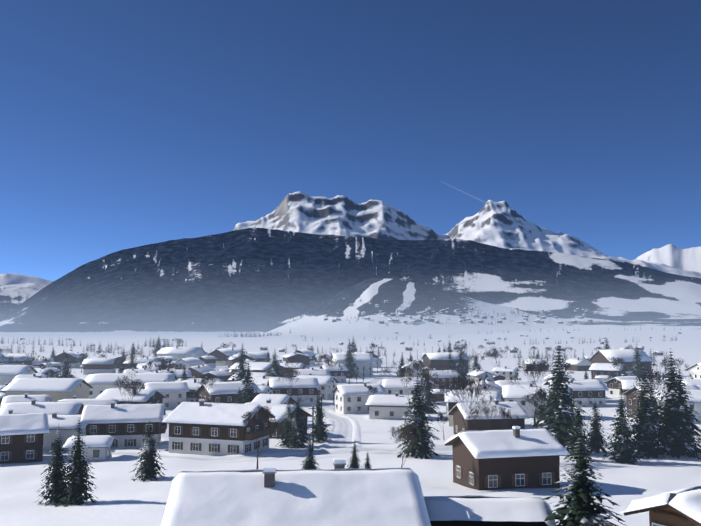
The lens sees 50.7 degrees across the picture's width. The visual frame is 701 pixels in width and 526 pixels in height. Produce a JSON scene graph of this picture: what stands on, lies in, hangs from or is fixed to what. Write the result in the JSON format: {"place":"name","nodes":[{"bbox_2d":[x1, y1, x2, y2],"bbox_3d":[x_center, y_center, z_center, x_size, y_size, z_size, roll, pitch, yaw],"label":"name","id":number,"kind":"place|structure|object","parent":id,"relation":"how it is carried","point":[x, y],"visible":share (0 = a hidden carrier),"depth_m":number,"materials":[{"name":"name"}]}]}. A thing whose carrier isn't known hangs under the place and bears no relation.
{"place":"outdoors","nodes":[
{"label":"outdoors","id":0,"kind":"place"},
{"bbox_2d":[61,371,169,450],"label":"road","id":1,"kind":"structure","parent":0,"point":[165,438],"depth_m":148.59,"materials":[{"name":"snow"}]},
{"bbox_2d":[0,191,700,525],"bbox_3d":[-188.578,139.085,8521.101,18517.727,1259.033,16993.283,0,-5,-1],"label":"ground","id":2,"kind":"structure","parent":0,"point":[298,253],"depth_m":3040.10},
{"bbox_2d":[0,354,32,364],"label":"house","id":3,"kind":"structure","parent":2,"relation":"on","point":[16,357],"depth_m":403.16,"materials":[{"name":"white paint"}]},
{"bbox_2d":[0,363,37,384],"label":"house","id":4,"kind":"structure","parent":2,"relation":"on","point":[8,373],"depth_m":271.84,"materials":[{"name":"white paint"}]},
{"bbox_2d":[0,409,49,463],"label":"house","id":5,"kind":"structure","parent":2,"relation":"on","point":[21,437],"depth_m":117.21,"materials":[{"name":"white paint"}]},
{"bbox_2d":[0,393,50,406],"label":"house","id":6,"kind":"structure","parent":2,"relation":"on","point":[25,397],"depth_m":183.46,"materials":[{"name":"white paint"}]},
{"bbox_2d":[11,373,48,381],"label":"house","id":7,"kind":"structure","parent":2,"relation":"on","point":[34,375],"depth_m":263.01,"materials":[{"name":"white paint"}]},
{"bbox_2d":[18,352,51,371],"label":"bare tree","id":8,"kind":"object","parent":2,"relation":"on","point":[45,360],"visible":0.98,"depth_m":320.73,"materials":[{"name":"grey plant"}]},
{"bbox_2d":[0,399,84,414],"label":"house","id":9,"kind":"structure","parent":2,"relation":"on","point":[63,407],"depth_m":149.72,"materials":[{"name":"white paint"}]},
{"bbox_2d":[33,366,59,377],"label":"house","id":10,"kind":"structure","parent":2,"relation":"on","point":[49,373],"depth_m":326.55,"materials":[{"name":"white paint"}]},
{"bbox_2d":[1,375,93,400],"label":"house","id":11,"kind":"structure","parent":2,"relation":"on","point":[56,389],"depth_m":196.80,"materials":[{"name":"white paint"}]},
{"bbox_2d":[34,424,71,505],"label":"spruce","id":12,"kind":"object","parent":2,"relation":"on","point":[55,479],"visible":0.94,"depth_m":76.47,"materials":[{"name":"green plant"}]},
{"bbox_2d":[56,355,73,377],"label":"spruce","id":13,"kind":"object","parent":2,"relation":"on","point":[65,373],"visible":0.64,"depth_m":287.70,"materials":[{"name":"green plant"}]},
{"bbox_2d":[43,412,88,452],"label":"house","id":14,"kind":"structure","parent":2,"relation":"on","point":[68,424],"depth_m":130.75,"materials":[{"name":"white paint"}]},
{"bbox_2d":[53,350,81,367],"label":"house","id":15,"kind":"structure","parent":2,"relation":"on","point":[73,359],"depth_m":468.48,"materials":[{"name":"white paint"}]},
{"bbox_2d":[55,418,98,506],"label":"spruce","id":16,"kind":"object","parent":2,"relation":"on","point":[76,488],"visible":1,"depth_m":75.82,"materials":[{"name":"green plant"}]},
{"bbox_2d":[58,396,118,405],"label":"house","id":17,"kind":"structure","parent":2,"relation":"on","point":[92,401],"depth_m":173.83,"materials":[{"name":"white paint"}]},
{"bbox_2d":[63,435,117,461],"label":"house","id":18,"kind":"structure","parent":2,"relation":"on","point":[100,449],"depth_m":115.44,"materials":[{"name":"white paint"}]},
{"bbox_2d":[82,357,117,374],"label":"house","id":19,"kind":"structure","parent":2,"relation":"on","point":[99,365],"depth_m":402.32,"materials":[{"name":"white paint"}]},
{"bbox_2d":[81,401,166,448],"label":"house","id":20,"kind":"structure","parent":2,"relation":"on","point":[126,425],"depth_m":135.22,"materials":[{"name":"white paint"}]},
{"bbox_2d":[114,373,146,403],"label":"bare tree","id":21,"kind":"object","parent":2,"relation":"on","point":[134,385],"visible":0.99,"depth_m":169.43,"materials":[{"name":"grey plant"}]},
{"bbox_2d":[116,351,145,368],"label":"bare tree","id":22,"kind":"object","parent":2,"relation":"on","point":[120,358],"visible":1,"depth_m":325.46,"materials":[{"name":"grey plant"}]},
{"bbox_2d":[85,371,177,397],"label":"house","id":23,"kind":"structure","parent":2,"relation":"on","point":[100,383],"depth_m":235.71,"materials":[{"name":"white paint"}]},
{"bbox_2d":[96,388,166,403],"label":"house","id":24,"kind":"structure","parent":2,"relation":"on","point":[147,396],"depth_m":186.95,"materials":[{"name":"white paint"}]},
{"bbox_2d":[123,356,165,369],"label":"house","id":25,"kind":"structure","parent":2,"relation":"on","point":[143,360],"depth_m":386.99,"materials":[{"name":"white paint"}]},
{"bbox_2d":[131,421,165,481],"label":"spruce","id":26,"kind":"object","parent":2,"relation":"on","point":[148,469],"visible":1,"depth_m":93.81,"materials":[{"name":"green plant"}]},
{"bbox_2d":[144,357,175,372],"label":"bare tree","id":27,"kind":"object","parent":2,"relation":"on","point":[164,367],"visible":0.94,"depth_m":247.59,"materials":[{"name":"grey plant"}]},
{"bbox_2d":[142,379,188,409],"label":"house","id":28,"kind":"structure","parent":2,"relation":"on","point":[174,392],"depth_m":220.31,"materials":[{"name":"white paint"}]},
{"bbox_2d":[161,368,191,378],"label":"house","id":29,"kind":"structure","parent":2,"relation":"on","point":[177,372],"depth_m":297.04,"materials":[{"name":"white paint"}]},
{"bbox_2d":[159,346,205,359],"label":"house","id":30,"kind":"structure","parent":2,"relation":"on","point":[177,353],"depth_m":501.12,"materials":[{"name":"white paint"}]},
{"bbox_2d":[174,357,204,369],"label":"house","id":31,"kind":"structure","parent":2,"relation":"on","point":[190,362],"depth_m":409.50,"materials":[{"name":"white paint"}]},
{"bbox_2d":[187,364,216,377],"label":"house","id":32,"kind":"structure","parent":2,"relation":"on","point":[199,369],"depth_m":341.24,"materials":[{"name":"white paint"}]},
{"bbox_2d":[183,378,222,401],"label":"house","id":33,"kind":"structure","parent":2,"relation":"on","point":[192,394],"depth_m":228.97,"materials":[{"name":"white paint"}]},
{"bbox_2d":[195,373,216,402],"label":"bare tree","id":34,"kind":"object","parent":2,"relation":"on","point":[205,379],"visible":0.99,"depth_m":198.57,"materials":[{"name":"grey plant"}]},
{"bbox_2d":[198,355,217,367],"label":"house","id":35,"kind":"structure","parent":2,"relation":"on","point":[209,360],"depth_m":469.37,"materials":[{"name":"white paint"}]},
{"bbox_2d":[200,369,232,381],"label":"house","id":36,"kind":"structure","parent":2,"relation":"on","point":[223,376],"depth_m":330.81,"materials":[{"name":"white paint"}]},
{"bbox_2d":[162,399,275,455],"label":"house","id":37,"kind":"structure","parent":2,"relation":"on","point":[201,427],"depth_m":123.89,"materials":[{"name":"white paint"}]},
{"bbox_2d":[207,347,241,364],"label":"house","id":38,"kind":"structure","parent":2,"relation":"on","point":[221,353],"depth_m":510.24,"materials":[{"name":"white paint"}]},
{"bbox_2d":[195,379,261,403],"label":"house","id":39,"kind":"structure","parent":2,"relation":"on","point":[222,392],"depth_m":207.24,"materials":[{"name":"white paint"}]},
{"bbox_2d":[231,345,251,381],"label":"spruce","id":40,"kind":"object","parent":2,"relation":"on","point":[239,375],"visible":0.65,"depth_m":239.99,"materials":[{"name":"green plant"}]},
{"bbox_2d":[227,352,256,367],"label":"house","id":41,"kind":"structure","parent":2,"relation":"on","point":[234,360],"depth_m":412.48,"materials":[{"name":"white paint"}]},
{"bbox_2d":[234,361,258,403],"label":"spruce","id":42,"kind":"object","parent":2,"relation":"on","point":[248,393],"visible":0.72,"depth_m":191.19,"materials":[{"name":"green plant"}]},
{"bbox_2d":[228,360,285,375],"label":"house","id":43,"kind":"structure","parent":2,"relation":"on","point":[263,367],"depth_m":336.16,"materials":[{"name":"white paint"}]},
{"bbox_2d":[246,351,269,361],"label":"house","id":44,"kind":"structure","parent":2,"relation":"on","point":[260,356],"depth_m":464.28,"materials":[{"name":"white paint"}]},
{"bbox_2d":[241,405,279,468],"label":"bare tree","id":45,"kind":"object","parent":2,"relation":"on","point":[261,413],"visible":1,"depth_m":96.25,"materials":[{"name":"brown plant"}]},
{"bbox_2d":[250,375,273,385],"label":"house","id":46,"kind":"structure","parent":2,"relation":"on","point":[259,380],"depth_m":250.21,"materials":[{"name":"white paint"}]},
{"bbox_2d":[252,394,297,404],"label":"snowy roof","id":47,"kind":"structure","parent":2,"relation":"on","point":[277,398],"depth_m":177.56,"materials":[{"name":"snow"}]},
{"bbox_2d":[266,349,283,376],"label":"spruce","id":48,"kind":"object","parent":2,"relation":"on","point":[274,369],"visible":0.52,"depth_m":262.70,"materials":[{"name":"green plant"}]},
{"bbox_2d":[245,398,311,438],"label":"house","id":49,"kind":"structure","parent":2,"relation":"on","point":[278,411],"depth_m":150.22,"materials":[{"name":"white paint"}]},
{"bbox_2d":[275,401,294,447],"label":"spruce","id":50,"kind":"object","parent":2,"relation":"on","point":[287,420],"visible":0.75,"depth_m":133.84,"materials":[{"name":"green plant"}]},
{"bbox_2d":[276,367,300,396],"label":"bare tree","id":51,"kind":"object","parent":2,"relation":"on","point":[291,373],"visible":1,"depth_m":222.67,"materials":[{"name":"grey plant"}]},
{"bbox_2d":[280,363,305,376],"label":"house","id":52,"kind":"structure","parent":2,"relation":"on","point":[300,366],"depth_m":365.93,"materials":[{"name":"white paint"}]},
{"bbox_2d":[267,375,320,404],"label":"house","id":53,"kind":"structure","parent":2,"relation":"on","point":[302,389],"depth_m":231.50,"materials":[{"name":"white paint"}]},
{"bbox_2d":[161,458,430,525],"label":"house","id":54,"kind":"structure","parent":2,"relation":"on","point":[339,494],"depth_m":41.67,"materials":[{"name":"white paint"}]},
{"bbox_2d":[281,352,311,368],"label":"house","id":55,"kind":"structure","parent":2,"relation":"on","point":[305,359],"depth_m":441.27,"materials":[{"name":"white paint"}]},
{"bbox_2d":[282,397,314,448],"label":"spruce","id":56,"kind":"object","parent":2,"relation":"on","point":[297,437],"visible":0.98,"depth_m":131.92,"materials":[{"name":"green plant"}]},
{"bbox_2d":[300,439,319,469],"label":"spruce","id":57,"kind":"object","parent":2,"relation":"on","point":[309,461],"visible":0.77,"depth_m":93.22,"materials":[{"name":"green plant"}]},
{"bbox_2d":[294,367,329,376],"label":"house","id":58,"kind":"structure","parent":2,"relation":"on","point":[321,372],"depth_m":318.91,"materials":[{"name":"white paint"}]},
{"bbox_2d":[297,373,338,399],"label":"house","id":59,"kind":"structure","parent":2,"relation":"on","point":[326,386],"depth_m":251.02,"materials":[{"name":"white paint"}]},
{"bbox_2d":[307,393,332,442],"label":"spruce","id":60,"kind":"object","parent":2,"relation":"on","point":[320,431],"visible":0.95,"depth_m":140.03,"materials":[{"name":"green plant"}]},
{"bbox_2d":[319,363,348,382],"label":"house","id":61,"kind":"structure","parent":2,"relation":"on","point":[338,374],"depth_m":335.97,"materials":[{"name":"white paint"}]},
{"bbox_2d":[343,338,360,378],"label":"spruce","id":62,"kind":"object","parent":2,"relation":"on","point":[349,364],"visible":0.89,"depth_m":373.50,"materials":[{"name":"green plant"}]},
{"bbox_2d":[330,352,374,376],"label":"house","id":63,"kind":"structure","parent":2,"relation":"on","point":[364,360],"depth_m":384.03,"materials":[{"name":"white paint"}]},
{"bbox_2d":[347,440,362,467],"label":"spruce","id":64,"kind":"object","parent":2,"relation":"on","point":[354,461],"visible":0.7,"depth_m":94.57,"materials":[{"name":"green plant"}]},
{"bbox_2d":[332,382,387,413],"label":"house","id":65,"kind":"structure","parent":2,"relation":"on","point":[351,398],"depth_m":207.56,"materials":[{"name":"white paint"}]},
{"bbox_2d":[308,344,458,449],"bbox_3d":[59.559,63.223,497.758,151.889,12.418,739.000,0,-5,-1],"label":"poles","id":66,"kind":"object","parent":2,"relation":"on","point":[313,408],"visible":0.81,"depth_m":196.48,"materials":[{"name":"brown wood"}]},
{"bbox_2d":[365,392,421,419],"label":"house","id":67,"kind":"structure","parent":2,"relation":"on","point":[390,407],"depth_m":189.18,"materials":[{"name":"white paint"}]},
{"bbox_2d":[382,377,422,394],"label":"house","id":68,"kind":"structure","parent":2,"relation":"on","point":[391,386],"depth_m":235.98,"materials":[{"name":"white paint"}]},
{"bbox_2d":[388,423,419,467],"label":"bare tree","id":69,"kind":"object","parent":2,"relation":"on","point":[404,429],"visible":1,"depth_m":86.69,"materials":[{"name":"grey plant"}]},
{"bbox_2d":[381,358,438,422],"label":"bare tree","id":70,"kind":"object","parent":2,"relation":"on","point":[429,375],"visible":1,"depth_m":183.29,"materials":[{"name":"grey plant"}]},
{"bbox_2d":[397,359,424,376],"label":"bare tree","id":71,"kind":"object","parent":2,"relation":"on","point":[411,366],"depth_m":381.37,"materials":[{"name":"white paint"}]},
{"bbox_2d":[395,373,439,458],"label":"spruce","id":72,"kind":"object","parent":2,"relation":"on","point":[418,447],"visible":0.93,"depth_m":117.65,"materials":[{"name":"green plant"}]},
{"bbox_2d":[420,372,440,413],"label":"spruce","id":73,"kind":"object","parent":2,"relation":"on","point":[428,395],"visible":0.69,"depth_m":205.60,"materials":[{"name":"green plant"}]},
{"bbox_2d":[424,369,461,388],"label":"house","id":74,"kind":"structure","parent":2,"relation":"on","point":[442,379],"depth_m":300.88,"materials":[{"name":"white paint"}]},
{"bbox_2d":[421,351,469,372],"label":"house","id":75,"kind":"structure","parent":2,"relation":"on","point":[435,360],"depth_m":412.71,"materials":[{"name":"white paint"}]},
{"bbox_2d":[454,347,470,386],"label":"spruce","id":76,"kind":"object","parent":2,"relation":"on","point":[460,368],"visible":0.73,"depth_m":319.16,"materials":[{"name":"green plant"}]},
{"bbox_2d":[430,374,497,430],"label":"bare tree","id":77,"kind":"object","parent":2,"relation":"on","point":[460,381],"visible":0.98,"depth_m":115.95,"materials":[{"name":"grey plant"}]},
{"bbox_2d":[444,388,502,425],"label":"house","id":78,"kind":"structure","parent":2,"relation":"on","point":[452,403],"depth_m":171.30,"materials":[{"name":"white paint"}]},
{"bbox_2d":[468,369,496,382],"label":"house","id":79,"kind":"structure","parent":2,"relation":"on","point":[478,374],"depth_m":323.78,"materials":[{"name":"white paint"}]},
{"bbox_2d":[466,378,501,392],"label":"house","id":80,"kind":"structure","parent":2,"relation":"on","point":[497,388],"depth_m":221.24,"materials":[{"name":"white paint"}]},
{"bbox_2d":[448,399,529,434],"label":"house","id":81,"kind":"structure","parent":2,"relation":"on","point":[518,411],"depth_m":149.75,"materials":[{"name":"white paint"}]},
{"bbox_2d":[424,495,556,525],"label":"house","id":82,"kind":"structure","parent":2,"relation":"on","point":[473,510],"depth_m":43.62,"materials":[{"name":"white paint"}]},
{"bbox_2d":[466,398,517,429],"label":"bare tree","id":83,"kind":"object","parent":2,"relation":"on","point":[488,409],"visible":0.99,"depth_m":110.77,"materials":[{"name":"grey plant"}]},
{"bbox_2d":[492,366,518,379],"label":"house","id":84,"kind":"structure","parent":2,"relation":"on","point":[505,371],"depth_m":350.00,"materials":[{"name":"white paint"}]},
{"bbox_2d":[443,426,569,489],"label":"house","id":85,"kind":"structure","parent":2,"relation":"on","point":[515,457],"depth_m":84.89,"materials":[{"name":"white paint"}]},
{"bbox_2d":[493,378,536,401],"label":"house","id":86,"kind":"structure","parent":2,"relation":"on","point":[501,383],"depth_m":239.28,"materials":[{"name":"white paint"}]},
{"bbox_2d":[521,388,551,427],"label":"bare tree","id":87,"kind":"object","parent":2,"relation":"on","point":[538,394],"visible":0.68,"depth_m":140.59,"materials":[{"name":"grey plant"}]},
{"bbox_2d":[502,383,571,417],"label":"house","id":88,"kind":"structure","parent":2,"relation":"on","point":[513,392],"depth_m":195.94,"materials":[{"name":"white paint"}]},
{"bbox_2d":[530,387,546,429],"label":"spruce","id":89,"kind":"object","parent":2,"relation":"on","point":[537,418],"visible":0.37,"depth_m":142.33,"materials":[{"name":"green plant"}]},
{"bbox_2d":[506,353,574,425],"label":"bare tree","id":90,"kind":"object","parent":2,"relation":"on","point":[544,366],"visible":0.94,"depth_m":173.85,"materials":[{"name":"grey plant"}]},
{"bbox_2d":[533,346,591,456],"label":"spruce","id":91,"kind":"object","parent":2,"relation":"on","point":[559,417],"visible":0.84,"depth_m":125.20,"materials":[{"name":"green plant"}]},
{"bbox_2d":[563,357,590,370],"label":"house","id":92,"kind":"structure","parent":2,"relation":"on","point":[579,364],"depth_m":432.77,"materials":[{"name":"white paint"}]},
{"bbox_2d":[564,398,593,460],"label":"spruce","id":93,"kind":"object","parent":2,"relation":"on","point":[578,436],"visible":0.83,"depth_m":115.36,"materials":[{"name":"green plant"}]},
{"bbox_2d":[541,442,626,525],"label":"spruce","id":94,"kind":"object","parent":2,"relation":"on","point":[581,504],"visible":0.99,"depth_m":43.07,"materials":[{"name":"green plant"}]},
{"bbox_2d":[562,379,608,406],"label":"house","id":95,"kind":"structure","parent":2,"relation":"on","point":[586,391],"depth_m":229.76,"materials":[{"name":"white paint"}]},
{"bbox_2d":[585,396,611,453],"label":"spruce","id":96,"kind":"object","parent":2,"relation":"on","point":[596,436],"visible":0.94,"depth_m":129.02,"materials":[{"name":"green plant"}]},
{"bbox_2d":[589,362,627,378],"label":"house","id":97,"kind":"structure","parent":2,"relation":"on","point":[596,369],"depth_m":342.85,"materials":[{"name":"white paint"}]},
{"bbox_2d":[589,348,653,375],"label":"house","id":98,"kind":"structure","parent":2,"relation":"on","point":[604,356],"depth_m":385.77,"materials":[{"name":"white paint"}]},
{"bbox_2d":[603,374,641,396],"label":"house","id":99,"kind":"structure","parent":2,"relation":"on","point":[614,385],"depth_m":269.67,"materials":[{"name":"white paint"}]},
{"bbox_2d":[602,395,643,464],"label":"spruce","id":100,"kind":"object","parent":2,"relation":"on","point":[622,452],"visible":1,"depth_m":115.47,"materials":[{"name":"green plant"}]},
{"bbox_2d":[629,343,648,378],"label":"spruce","id":101,"kind":"object","parent":2,"relation":"on","point":[636,363],"visible":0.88,"depth_m":349.88,"materials":[{"name":"green plant"}]},
{"bbox_2d":[620,378,667,402],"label":"house","id":102,"kind":"structure","parent":2,"relation":"on","point":[626,384],"depth_m":242.96,"materials":[{"name":"white paint"}]},
{"bbox_2d":[626,367,675,458],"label":"spruce","id":103,"kind":"object","parent":2,"relation":"on","point":[646,427],"visible":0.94,"depth_m":123.22,"materials":[{"name":"green plant"}]},
{"bbox_2d":[648,378,661,429],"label":"spruce","id":104,"kind":"object","parent":2,"relation":"on","point":[651,399],"visible":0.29,"depth_m":148.20,"materials":[{"name":"green plant"}]},
{"bbox_2d":[630,360,682,402],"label":"bare tree","id":105,"kind":"object","parent":2,"relation":"on","point":[657,375],"visible":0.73,"depth_m":159.07,"materials":[{"name":"brown plant"}]},
{"bbox_2d":[620,486,700,525],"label":"house","id":106,"kind":"structure","parent":2,"relation":"on","point":[680,507],"depth_m":35.06,"materials":[{"name":"white paint"}]},
{"bbox_2d":[621,384,700,417],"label":"house","id":107,"kind":"structure","parent":2,"relation":"on","point":[630,399],"depth_m":193.99,"materials":[{"name":"white paint"}]},
{"bbox_2d":[650,352,700,459],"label":"spruce","id":108,"kind":"object","parent":2,"relation":"on","point":[676,441],"visible":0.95,"depth_m":124.43,"materials":[{"name":"green plant"}]},
{"bbox_2d":[652,386,700,423],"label":"house","id":109,"kind":"structure","parent":2,"relation":"on","point":[696,398],"depth_m":182.36,"materials":[{"name":"white paint"}]},
{"bbox_2d":[665,370,700,457],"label":"spruce","id":110,"kind":"object","parent":2,"relation":"on","point":[691,424],"visible":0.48,"depth_m":126.26,"materials":[{"name":"green plant"}]},
{"bbox_2d":[684,363,700,378],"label":"house","id":111,"kind":"structure","parent":2,"relation":"on","point":[694,371],"depth_m":327.77,"materials":[{"name":"white paint"}]},
{"bbox_2d":[0,0,700,280],"label":"sky","id":112,"kind":"structure","parent":0,"point":[125,124],"materials":[{"name":"blue"}]},
{"bbox_2d":[43,444,700,462],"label":"road","id":113,"kind":"structure","parent":0,"point":[237,458],"depth_m":120.20,"materials":[{"name":"snow"}]},
{"bbox_2d":[308,349,464,452],"bbox_3d":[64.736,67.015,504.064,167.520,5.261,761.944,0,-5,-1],"label":"road","id":114,"kind":"structure","parent":0,"point":[345,431],"depth_m":167.12,"materials":[{"name":"snow"}]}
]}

